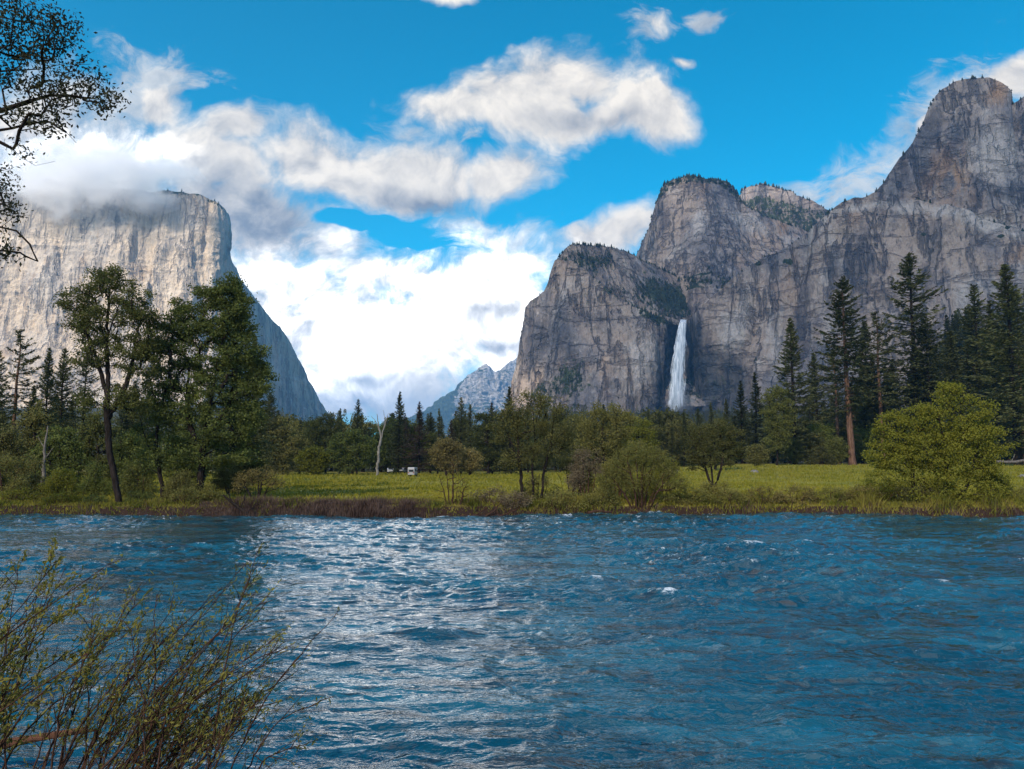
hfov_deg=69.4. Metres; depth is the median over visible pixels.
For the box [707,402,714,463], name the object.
fir tree
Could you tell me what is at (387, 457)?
fir tree
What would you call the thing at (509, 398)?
fir tree
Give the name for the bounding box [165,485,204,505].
shrub
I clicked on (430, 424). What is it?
fir tree
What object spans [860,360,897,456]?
fir tree
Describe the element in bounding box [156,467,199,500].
bush
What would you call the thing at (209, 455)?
fir tree
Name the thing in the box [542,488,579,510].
shrub
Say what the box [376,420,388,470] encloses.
fir tree
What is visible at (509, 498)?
shrub
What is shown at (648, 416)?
fir tree
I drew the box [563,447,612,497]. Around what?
catkin shrub
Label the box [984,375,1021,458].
fir tree
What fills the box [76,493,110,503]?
shrub
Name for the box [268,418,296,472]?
broadleaf tree
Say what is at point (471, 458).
broadleaf tree
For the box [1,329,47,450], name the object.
pine tree
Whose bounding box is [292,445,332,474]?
bush
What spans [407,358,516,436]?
peak
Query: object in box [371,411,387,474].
dead tree
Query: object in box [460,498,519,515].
driftwood
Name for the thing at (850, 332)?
pine tree
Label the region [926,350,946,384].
fir tree
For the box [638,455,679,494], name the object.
bush
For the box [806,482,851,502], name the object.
shrub
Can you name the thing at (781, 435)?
broadleaf tree
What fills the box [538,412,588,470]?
broadleaf tree
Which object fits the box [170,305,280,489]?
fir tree
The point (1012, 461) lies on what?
fallen log
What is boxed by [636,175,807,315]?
peak
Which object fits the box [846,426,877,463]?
broadleaf tree
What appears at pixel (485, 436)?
fir tree
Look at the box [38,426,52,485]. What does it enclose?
dead tree
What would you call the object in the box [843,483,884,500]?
shrub
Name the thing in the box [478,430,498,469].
fir tree
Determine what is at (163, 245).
wall
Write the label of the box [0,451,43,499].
bush
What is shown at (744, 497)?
shrub
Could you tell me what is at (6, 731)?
willow shrub
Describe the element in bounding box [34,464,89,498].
bush
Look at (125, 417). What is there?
fir tree
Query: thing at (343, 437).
broadleaf tree
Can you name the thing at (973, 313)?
fir tree
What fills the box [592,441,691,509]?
willow shrub
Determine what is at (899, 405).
fir tree
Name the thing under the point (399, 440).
fir tree
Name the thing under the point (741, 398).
fir tree
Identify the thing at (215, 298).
maple tree
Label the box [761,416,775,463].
fir tree
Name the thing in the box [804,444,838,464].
bush
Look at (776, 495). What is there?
shrub
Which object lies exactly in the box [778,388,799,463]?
fir tree
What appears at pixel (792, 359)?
fir tree
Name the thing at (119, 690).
willow shrub
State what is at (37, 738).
driftwood
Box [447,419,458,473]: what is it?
fir tree
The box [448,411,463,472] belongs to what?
fir tree
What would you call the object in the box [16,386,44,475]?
fir tree
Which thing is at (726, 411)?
fir tree
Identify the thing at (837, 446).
broadleaf tree
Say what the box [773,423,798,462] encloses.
broadleaf tree
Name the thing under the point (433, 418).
fir tree
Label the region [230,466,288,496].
young willow
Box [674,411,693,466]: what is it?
fir tree
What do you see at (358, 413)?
fir tree
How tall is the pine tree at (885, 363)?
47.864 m
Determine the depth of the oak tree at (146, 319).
58.29 m
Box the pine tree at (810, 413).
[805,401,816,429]
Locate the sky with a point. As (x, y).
(397, 182)
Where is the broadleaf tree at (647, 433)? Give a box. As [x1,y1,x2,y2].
[621,416,660,470]
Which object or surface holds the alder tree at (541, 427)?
on the ground at (194, 509)
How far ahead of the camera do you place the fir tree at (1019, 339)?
287.83 m
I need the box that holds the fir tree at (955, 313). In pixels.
[952,311,969,350]
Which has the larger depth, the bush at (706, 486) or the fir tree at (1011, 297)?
the fir tree at (1011, 297)
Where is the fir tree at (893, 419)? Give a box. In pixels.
[884,394,903,462]
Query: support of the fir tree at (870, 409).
on the ground at (194, 509)
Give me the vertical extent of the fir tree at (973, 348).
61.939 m
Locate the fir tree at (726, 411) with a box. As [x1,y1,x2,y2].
[722,399,735,461]
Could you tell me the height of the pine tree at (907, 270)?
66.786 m
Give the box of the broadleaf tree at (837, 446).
[821,436,852,464]
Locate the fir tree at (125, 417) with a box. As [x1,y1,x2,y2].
[104,381,150,478]
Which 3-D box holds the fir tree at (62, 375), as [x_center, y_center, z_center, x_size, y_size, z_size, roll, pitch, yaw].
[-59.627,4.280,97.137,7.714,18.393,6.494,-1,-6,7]
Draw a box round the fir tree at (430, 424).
[424,412,437,471]
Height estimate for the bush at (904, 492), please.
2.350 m
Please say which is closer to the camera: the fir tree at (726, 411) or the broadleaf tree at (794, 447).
the broadleaf tree at (794, 447)
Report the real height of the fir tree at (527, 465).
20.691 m
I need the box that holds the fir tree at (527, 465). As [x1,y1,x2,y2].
[521,402,538,471]
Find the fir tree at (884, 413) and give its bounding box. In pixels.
[877,393,897,458]
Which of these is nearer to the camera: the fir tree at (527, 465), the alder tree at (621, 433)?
the alder tree at (621, 433)
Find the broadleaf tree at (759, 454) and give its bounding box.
[743,443,769,465]
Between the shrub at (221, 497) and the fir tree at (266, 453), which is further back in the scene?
the fir tree at (266, 453)
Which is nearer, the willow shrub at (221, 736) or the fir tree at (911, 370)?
the willow shrub at (221, 736)
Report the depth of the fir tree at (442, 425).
283.03 m
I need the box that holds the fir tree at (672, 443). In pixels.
[667,421,678,465]
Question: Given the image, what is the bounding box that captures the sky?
[0,0,1023,433]
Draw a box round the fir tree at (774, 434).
[770,399,786,463]
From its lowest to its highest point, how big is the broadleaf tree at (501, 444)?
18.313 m
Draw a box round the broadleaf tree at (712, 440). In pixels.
[695,416,737,470]
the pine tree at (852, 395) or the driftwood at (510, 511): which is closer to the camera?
the driftwood at (510, 511)
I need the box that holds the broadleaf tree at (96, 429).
[69,407,124,484]
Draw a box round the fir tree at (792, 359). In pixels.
[762,317,829,463]
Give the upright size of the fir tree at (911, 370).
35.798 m
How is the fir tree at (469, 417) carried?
on the ground at (194, 509)
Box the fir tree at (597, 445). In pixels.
[585,406,602,467]
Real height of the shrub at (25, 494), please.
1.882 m
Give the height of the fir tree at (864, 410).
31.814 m
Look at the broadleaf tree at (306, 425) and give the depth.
230.72 m
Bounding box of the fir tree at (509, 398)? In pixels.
[496,387,524,473]
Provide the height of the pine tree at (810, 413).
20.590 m
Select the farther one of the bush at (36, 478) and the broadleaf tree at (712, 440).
the broadleaf tree at (712, 440)
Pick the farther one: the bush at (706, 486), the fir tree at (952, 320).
the fir tree at (952, 320)
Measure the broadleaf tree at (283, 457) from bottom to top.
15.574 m
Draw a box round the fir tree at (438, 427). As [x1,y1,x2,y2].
[430,408,445,473]
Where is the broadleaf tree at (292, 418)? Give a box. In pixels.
[268,413,305,467]
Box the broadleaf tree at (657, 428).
[638,418,666,464]
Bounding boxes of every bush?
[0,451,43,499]
[5,453,51,498]
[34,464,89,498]
[76,460,113,496]
[112,458,159,498]
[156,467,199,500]
[187,480,221,501]
[206,460,256,494]
[292,445,332,474]
[505,474,559,500]
[539,451,597,497]
[596,455,645,497]
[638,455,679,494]
[696,477,743,502]
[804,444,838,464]
[860,378,1020,504]
[887,482,951,503]
[972,461,1014,498]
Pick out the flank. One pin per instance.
(296, 394)
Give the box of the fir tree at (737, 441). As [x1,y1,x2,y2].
[732,417,743,463]
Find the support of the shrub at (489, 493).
on the ground at (194, 509)
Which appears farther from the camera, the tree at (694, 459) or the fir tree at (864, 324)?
the fir tree at (864, 324)
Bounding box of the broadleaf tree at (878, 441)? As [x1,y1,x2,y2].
[870,428,894,459]
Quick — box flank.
[224,254,335,427]
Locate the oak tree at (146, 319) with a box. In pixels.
[51,261,167,501]
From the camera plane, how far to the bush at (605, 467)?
61.39 m
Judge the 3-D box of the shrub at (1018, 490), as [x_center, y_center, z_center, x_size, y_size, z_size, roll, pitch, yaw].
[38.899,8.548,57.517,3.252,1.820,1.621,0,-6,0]
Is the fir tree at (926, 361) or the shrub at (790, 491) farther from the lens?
the fir tree at (926, 361)
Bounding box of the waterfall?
[668,320,685,410]
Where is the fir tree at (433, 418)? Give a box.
[422,417,441,470]
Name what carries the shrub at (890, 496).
on the ground at (194, 509)
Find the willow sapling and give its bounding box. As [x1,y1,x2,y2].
[143,543,341,768]
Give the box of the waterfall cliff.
[504,77,1023,419]
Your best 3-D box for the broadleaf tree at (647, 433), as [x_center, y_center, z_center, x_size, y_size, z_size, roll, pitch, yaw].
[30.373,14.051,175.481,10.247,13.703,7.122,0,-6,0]
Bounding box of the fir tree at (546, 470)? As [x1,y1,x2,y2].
[539,433,552,471]
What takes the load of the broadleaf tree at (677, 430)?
on the ground at (194, 509)
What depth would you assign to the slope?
1794.64 m
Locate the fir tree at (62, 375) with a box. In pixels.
[44,347,83,474]
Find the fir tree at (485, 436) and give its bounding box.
[482,402,505,474]
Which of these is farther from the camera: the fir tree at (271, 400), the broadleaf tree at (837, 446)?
the broadleaf tree at (837, 446)
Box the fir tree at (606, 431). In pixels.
[596,404,610,463]
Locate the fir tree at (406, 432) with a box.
[396,415,414,472]
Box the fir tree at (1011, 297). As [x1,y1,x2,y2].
[956,264,1023,465]
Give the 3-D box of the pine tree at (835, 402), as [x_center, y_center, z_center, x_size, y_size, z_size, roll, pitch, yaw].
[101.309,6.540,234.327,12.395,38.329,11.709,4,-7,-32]
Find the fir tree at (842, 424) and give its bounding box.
[827,384,847,462]
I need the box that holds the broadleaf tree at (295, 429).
[288,427,326,441]
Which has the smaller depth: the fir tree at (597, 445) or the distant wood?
the fir tree at (597, 445)
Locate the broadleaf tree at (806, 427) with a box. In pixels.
[785,418,823,463]
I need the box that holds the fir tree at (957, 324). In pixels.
[951,314,966,373]
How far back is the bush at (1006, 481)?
57.24 m
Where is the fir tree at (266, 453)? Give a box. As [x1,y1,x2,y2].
[258,425,274,478]
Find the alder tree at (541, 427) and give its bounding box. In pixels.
[486,388,580,499]
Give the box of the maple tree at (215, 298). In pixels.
[127,271,279,499]
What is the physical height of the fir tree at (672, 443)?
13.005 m
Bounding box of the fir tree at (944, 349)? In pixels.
[941,345,964,409]
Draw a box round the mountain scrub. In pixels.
[31,75,1023,415]
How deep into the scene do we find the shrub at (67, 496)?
57.50 m
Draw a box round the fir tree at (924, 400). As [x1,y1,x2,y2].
[910,352,940,463]
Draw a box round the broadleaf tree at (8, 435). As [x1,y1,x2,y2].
[0,423,31,489]
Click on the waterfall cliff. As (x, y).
(965, 149)
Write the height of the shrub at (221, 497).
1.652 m
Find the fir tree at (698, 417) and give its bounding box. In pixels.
[690,408,702,455]
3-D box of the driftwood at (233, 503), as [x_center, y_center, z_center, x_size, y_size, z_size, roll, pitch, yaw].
[-20.270,9.038,55.577,3.004,2.213,0.342,0,-6,0]
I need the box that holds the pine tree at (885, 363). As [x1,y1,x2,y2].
[858,311,903,458]
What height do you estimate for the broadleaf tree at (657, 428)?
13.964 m
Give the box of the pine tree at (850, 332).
[807,275,886,464]
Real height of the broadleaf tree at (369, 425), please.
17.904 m
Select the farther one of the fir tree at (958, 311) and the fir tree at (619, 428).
the fir tree at (958, 311)
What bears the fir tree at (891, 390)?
on the ground at (194, 509)
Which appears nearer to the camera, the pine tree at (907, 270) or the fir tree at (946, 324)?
the pine tree at (907, 270)
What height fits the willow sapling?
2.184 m
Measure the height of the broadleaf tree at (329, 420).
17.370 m
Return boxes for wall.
[0,187,231,407]
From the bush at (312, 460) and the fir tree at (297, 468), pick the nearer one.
the bush at (312, 460)
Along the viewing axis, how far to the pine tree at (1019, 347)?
244.23 m
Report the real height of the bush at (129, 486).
4.459 m
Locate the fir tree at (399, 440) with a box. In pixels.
[385,391,412,472]
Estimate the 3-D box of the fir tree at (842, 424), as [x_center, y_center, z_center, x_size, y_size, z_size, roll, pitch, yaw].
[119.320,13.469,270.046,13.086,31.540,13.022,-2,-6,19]
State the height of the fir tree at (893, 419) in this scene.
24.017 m
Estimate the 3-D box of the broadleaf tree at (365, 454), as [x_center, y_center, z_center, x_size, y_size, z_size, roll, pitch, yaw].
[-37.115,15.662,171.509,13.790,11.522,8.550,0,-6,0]
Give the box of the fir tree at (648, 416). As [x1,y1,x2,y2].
[646,409,652,466]
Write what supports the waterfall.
attached to the waterfall cliff
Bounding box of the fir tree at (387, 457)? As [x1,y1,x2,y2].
[374,426,401,471]
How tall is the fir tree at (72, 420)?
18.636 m
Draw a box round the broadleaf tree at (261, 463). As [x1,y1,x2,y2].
[216,436,269,483]
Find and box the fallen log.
[996,455,1023,463]
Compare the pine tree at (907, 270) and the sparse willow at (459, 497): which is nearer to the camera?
the sparse willow at (459, 497)
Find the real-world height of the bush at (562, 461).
4.261 m
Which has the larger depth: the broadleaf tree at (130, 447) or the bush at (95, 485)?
the broadleaf tree at (130, 447)
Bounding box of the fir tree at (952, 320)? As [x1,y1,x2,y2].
[942,315,962,379]
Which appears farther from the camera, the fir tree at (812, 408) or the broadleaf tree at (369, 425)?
the fir tree at (812, 408)
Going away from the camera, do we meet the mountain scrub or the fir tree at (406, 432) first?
the fir tree at (406, 432)
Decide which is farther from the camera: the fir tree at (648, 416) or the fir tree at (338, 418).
the fir tree at (648, 416)
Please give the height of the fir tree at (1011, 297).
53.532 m
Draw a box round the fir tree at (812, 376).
[800,353,846,436]
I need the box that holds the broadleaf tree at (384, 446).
[367,415,432,471]
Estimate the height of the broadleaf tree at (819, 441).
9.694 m
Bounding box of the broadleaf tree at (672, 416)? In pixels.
[635,406,695,464]
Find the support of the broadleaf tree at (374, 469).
on the ground at (194, 509)
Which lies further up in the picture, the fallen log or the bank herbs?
the fallen log
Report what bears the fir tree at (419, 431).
on the ground at (194, 509)
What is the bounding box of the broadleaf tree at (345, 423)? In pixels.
[321,420,349,470]
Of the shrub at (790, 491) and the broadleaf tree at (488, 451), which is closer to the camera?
the shrub at (790, 491)
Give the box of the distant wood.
[6,319,1023,466]
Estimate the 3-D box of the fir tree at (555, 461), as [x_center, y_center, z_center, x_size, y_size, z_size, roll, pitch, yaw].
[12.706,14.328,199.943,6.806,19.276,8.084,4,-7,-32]
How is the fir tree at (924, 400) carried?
on the ground at (194, 509)
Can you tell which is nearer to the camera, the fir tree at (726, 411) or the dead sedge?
the dead sedge
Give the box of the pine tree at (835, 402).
[812,345,852,463]
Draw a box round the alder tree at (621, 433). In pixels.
[568,399,646,479]
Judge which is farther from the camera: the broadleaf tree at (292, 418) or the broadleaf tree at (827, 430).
the broadleaf tree at (292, 418)
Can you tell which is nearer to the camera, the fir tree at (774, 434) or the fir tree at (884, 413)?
the fir tree at (884, 413)
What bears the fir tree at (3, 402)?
on the ground at (194, 509)
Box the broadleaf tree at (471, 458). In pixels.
[456,446,485,474]
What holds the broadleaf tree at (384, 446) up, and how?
on the ground at (194, 509)
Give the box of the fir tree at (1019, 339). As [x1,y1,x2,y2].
[1001,324,1023,456]
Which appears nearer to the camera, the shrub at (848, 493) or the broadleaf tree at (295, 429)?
the shrub at (848, 493)
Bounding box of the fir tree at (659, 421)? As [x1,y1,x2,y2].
[654,412,669,459]
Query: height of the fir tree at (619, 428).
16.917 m
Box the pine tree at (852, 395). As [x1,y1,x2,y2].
[843,377,857,426]
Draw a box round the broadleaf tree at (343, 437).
[332,428,349,470]
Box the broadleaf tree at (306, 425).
[301,417,324,448]
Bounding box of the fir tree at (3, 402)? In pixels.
[0,351,18,457]
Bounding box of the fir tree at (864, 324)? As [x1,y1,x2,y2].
[835,320,897,442]
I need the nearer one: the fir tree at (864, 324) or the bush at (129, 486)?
the bush at (129, 486)
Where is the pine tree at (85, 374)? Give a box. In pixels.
[55,354,115,482]
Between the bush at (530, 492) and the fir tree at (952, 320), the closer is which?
the bush at (530, 492)
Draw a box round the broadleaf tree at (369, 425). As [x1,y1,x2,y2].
[344,415,377,471]
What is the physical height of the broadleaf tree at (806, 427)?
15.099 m
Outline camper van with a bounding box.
[408,467,417,475]
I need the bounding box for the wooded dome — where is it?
[740,183,829,230]
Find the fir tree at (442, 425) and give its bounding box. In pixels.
[440,416,446,438]
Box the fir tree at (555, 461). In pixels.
[550,402,568,471]
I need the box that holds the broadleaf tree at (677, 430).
[661,417,700,465]
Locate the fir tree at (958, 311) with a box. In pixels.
[955,308,969,348]
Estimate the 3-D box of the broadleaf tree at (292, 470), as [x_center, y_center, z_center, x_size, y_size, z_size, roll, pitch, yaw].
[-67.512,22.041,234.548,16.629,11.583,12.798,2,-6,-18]
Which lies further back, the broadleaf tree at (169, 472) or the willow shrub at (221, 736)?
the broadleaf tree at (169, 472)
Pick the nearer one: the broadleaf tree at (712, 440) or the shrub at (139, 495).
the shrub at (139, 495)
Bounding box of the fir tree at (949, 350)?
[934,330,978,457]
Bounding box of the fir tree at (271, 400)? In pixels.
[260,392,285,469]
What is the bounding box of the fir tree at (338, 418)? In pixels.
[332,408,348,472]
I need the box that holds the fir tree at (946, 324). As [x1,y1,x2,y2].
[938,314,963,357]
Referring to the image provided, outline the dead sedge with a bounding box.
[1,489,1023,517]
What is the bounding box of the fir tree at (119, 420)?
[103,407,126,456]
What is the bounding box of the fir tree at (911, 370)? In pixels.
[899,363,933,442]
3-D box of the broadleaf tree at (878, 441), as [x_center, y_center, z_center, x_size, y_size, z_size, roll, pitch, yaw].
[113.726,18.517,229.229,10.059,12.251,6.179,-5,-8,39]
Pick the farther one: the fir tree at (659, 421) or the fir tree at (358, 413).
the fir tree at (659, 421)
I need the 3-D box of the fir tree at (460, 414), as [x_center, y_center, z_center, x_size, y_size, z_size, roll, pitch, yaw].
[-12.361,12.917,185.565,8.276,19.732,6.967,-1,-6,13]
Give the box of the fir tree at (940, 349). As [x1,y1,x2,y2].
[938,343,942,362]
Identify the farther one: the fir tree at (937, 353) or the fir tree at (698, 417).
the fir tree at (937, 353)
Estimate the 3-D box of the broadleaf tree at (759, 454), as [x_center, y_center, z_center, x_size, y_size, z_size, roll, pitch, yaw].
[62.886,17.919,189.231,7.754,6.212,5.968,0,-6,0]
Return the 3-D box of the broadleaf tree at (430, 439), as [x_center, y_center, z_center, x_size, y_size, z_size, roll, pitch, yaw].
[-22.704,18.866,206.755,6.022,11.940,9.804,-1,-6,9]
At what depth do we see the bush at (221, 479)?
67.27 m
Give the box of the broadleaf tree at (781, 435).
[758,382,797,464]
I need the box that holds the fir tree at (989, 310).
[964,300,1023,463]
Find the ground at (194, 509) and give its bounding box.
[0,407,1023,517]
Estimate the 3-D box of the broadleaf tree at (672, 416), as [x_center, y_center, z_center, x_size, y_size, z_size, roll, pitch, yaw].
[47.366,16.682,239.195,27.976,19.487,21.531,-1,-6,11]
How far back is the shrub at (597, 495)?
56.30 m
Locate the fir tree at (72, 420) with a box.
[69,399,77,471]
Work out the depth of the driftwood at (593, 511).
54.47 m
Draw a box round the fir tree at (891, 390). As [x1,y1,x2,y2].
[889,389,901,463]
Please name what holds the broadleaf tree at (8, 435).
on the ground at (194, 509)
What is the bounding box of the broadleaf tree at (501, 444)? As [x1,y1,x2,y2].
[483,421,508,469]
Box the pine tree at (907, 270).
[860,252,979,463]
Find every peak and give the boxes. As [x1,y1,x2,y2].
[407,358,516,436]
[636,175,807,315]
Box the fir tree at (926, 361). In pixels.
[891,318,982,462]
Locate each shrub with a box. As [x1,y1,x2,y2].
[0,485,41,501]
[0,533,153,768]
[16,559,262,768]
[38,490,82,503]
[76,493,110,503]
[88,578,318,768]
[123,489,157,501]
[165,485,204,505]
[201,490,230,502]
[467,484,507,504]
[498,490,535,508]
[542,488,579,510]
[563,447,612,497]
[575,487,622,509]
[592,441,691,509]
[665,485,713,504]
[707,487,754,505]
[739,482,787,504]
[774,484,819,504]
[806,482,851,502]
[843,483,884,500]
[856,480,898,501]
[1001,483,1023,497]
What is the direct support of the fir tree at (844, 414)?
on the ground at (194, 509)
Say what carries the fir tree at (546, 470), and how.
on the ground at (194, 509)
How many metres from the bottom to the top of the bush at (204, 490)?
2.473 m
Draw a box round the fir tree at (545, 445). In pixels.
[537,411,554,470]
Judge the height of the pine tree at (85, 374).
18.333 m
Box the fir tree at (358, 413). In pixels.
[345,399,366,473]
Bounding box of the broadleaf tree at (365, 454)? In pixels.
[322,427,380,474]
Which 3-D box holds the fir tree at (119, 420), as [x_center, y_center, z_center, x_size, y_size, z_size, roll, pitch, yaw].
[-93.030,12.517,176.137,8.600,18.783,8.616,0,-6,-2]
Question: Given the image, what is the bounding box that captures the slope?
[559,244,705,406]
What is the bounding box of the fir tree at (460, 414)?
[450,397,473,473]
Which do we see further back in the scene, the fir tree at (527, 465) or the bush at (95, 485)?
the fir tree at (527, 465)
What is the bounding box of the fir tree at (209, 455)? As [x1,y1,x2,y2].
[196,397,214,479]
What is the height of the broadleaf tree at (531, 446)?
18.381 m
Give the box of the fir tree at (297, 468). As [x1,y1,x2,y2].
[290,420,306,472]
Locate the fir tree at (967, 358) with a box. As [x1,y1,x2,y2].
[954,342,979,459]
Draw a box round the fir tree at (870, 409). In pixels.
[861,379,880,461]
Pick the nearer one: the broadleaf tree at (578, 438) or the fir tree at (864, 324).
the broadleaf tree at (578, 438)
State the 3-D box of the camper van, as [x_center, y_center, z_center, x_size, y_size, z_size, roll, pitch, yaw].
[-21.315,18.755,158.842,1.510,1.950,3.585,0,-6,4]
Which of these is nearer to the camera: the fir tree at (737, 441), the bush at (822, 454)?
the bush at (822, 454)
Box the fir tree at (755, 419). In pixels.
[741,372,771,460]
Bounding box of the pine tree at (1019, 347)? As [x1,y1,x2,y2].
[1005,341,1023,458]
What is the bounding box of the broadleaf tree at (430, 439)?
[420,431,436,472]
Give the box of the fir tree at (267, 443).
[225,338,279,482]
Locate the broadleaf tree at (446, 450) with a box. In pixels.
[424,435,465,475]
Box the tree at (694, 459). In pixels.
[677,416,751,491]
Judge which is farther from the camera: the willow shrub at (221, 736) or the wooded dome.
the wooded dome
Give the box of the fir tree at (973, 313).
[949,284,1023,457]
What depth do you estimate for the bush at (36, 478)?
61.36 m
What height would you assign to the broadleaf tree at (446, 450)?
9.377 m
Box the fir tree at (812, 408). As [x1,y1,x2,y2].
[803,383,822,428]
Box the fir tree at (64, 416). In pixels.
[54,399,76,440]
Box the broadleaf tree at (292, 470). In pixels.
[285,436,307,471]
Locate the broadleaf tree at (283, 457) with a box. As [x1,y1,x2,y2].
[264,415,311,474]
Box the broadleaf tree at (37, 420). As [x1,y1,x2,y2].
[8,399,58,485]
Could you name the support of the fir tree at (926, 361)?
on the ground at (194, 509)
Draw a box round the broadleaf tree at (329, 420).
[304,411,345,473]
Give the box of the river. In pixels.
[0,511,1023,768]
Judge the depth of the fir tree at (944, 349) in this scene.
289.42 m
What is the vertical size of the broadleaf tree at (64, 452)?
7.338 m
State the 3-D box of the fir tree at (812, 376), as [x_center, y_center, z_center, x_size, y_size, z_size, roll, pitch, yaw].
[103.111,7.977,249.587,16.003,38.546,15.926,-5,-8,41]
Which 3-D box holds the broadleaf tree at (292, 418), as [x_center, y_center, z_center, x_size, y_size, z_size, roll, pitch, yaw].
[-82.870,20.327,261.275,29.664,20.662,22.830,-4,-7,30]
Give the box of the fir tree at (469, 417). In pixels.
[462,404,477,470]
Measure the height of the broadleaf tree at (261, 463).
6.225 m
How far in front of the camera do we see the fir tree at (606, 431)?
225.57 m
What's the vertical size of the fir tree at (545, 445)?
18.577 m
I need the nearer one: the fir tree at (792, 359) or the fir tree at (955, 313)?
the fir tree at (792, 359)
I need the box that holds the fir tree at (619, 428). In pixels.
[611,408,623,462]
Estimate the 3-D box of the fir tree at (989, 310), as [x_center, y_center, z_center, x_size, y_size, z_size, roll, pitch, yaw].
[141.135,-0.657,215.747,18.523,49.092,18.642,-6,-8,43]
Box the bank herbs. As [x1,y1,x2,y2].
[0,487,1023,517]
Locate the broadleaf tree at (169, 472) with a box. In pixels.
[157,425,213,486]
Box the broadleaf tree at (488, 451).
[466,407,511,473]
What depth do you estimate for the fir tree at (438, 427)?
191.71 m
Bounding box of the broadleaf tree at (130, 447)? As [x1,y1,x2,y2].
[101,428,156,488]
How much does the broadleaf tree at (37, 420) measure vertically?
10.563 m
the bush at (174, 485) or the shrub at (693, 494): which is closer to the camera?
the shrub at (693, 494)
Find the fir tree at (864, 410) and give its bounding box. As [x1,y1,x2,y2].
[844,365,884,463]
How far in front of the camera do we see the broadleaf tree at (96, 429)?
81.54 m
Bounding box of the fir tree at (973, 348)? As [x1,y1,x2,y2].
[958,320,985,383]
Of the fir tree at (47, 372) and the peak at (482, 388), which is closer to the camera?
the fir tree at (47, 372)
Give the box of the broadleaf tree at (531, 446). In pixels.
[503,422,543,470]
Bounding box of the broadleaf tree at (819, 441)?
[797,432,828,463]
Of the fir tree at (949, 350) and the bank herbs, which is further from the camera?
the fir tree at (949, 350)
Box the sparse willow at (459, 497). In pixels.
[433,460,474,504]
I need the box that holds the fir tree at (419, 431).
[404,401,432,473]
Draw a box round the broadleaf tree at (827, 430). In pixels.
[807,422,838,463]
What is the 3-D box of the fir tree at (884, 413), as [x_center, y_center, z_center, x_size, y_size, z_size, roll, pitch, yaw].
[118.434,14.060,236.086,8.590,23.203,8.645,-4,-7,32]
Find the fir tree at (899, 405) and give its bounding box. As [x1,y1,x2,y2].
[883,361,908,439]
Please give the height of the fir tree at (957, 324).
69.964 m
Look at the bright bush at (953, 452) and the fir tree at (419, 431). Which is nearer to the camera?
the bright bush at (953, 452)
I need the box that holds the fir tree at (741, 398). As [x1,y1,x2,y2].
[729,381,752,463]
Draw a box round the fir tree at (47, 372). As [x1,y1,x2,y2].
[27,347,63,458]
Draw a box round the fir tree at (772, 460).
[757,394,783,463]
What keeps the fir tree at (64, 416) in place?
on the ground at (194, 509)
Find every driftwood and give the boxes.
[0,728,94,748]
[222,492,261,515]
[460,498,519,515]
[588,508,649,513]
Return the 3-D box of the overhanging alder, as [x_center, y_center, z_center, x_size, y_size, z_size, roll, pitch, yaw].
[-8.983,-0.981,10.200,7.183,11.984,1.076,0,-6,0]
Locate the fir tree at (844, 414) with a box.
[839,406,847,461]
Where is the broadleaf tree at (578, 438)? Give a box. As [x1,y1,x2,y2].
[550,414,604,464]
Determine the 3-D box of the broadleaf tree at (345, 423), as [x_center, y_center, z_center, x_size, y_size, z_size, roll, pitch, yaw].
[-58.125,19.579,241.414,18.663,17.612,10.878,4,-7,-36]
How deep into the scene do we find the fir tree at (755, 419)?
231.48 m
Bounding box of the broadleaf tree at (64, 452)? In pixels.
[22,424,93,492]
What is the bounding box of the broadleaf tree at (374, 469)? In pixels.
[367,433,396,471]
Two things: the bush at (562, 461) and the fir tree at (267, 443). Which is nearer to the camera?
the bush at (562, 461)
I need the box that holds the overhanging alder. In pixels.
[0,0,131,271]
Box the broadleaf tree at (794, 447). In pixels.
[786,437,804,464]
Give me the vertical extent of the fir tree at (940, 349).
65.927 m
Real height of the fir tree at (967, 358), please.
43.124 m
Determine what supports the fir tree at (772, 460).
on the ground at (194, 509)

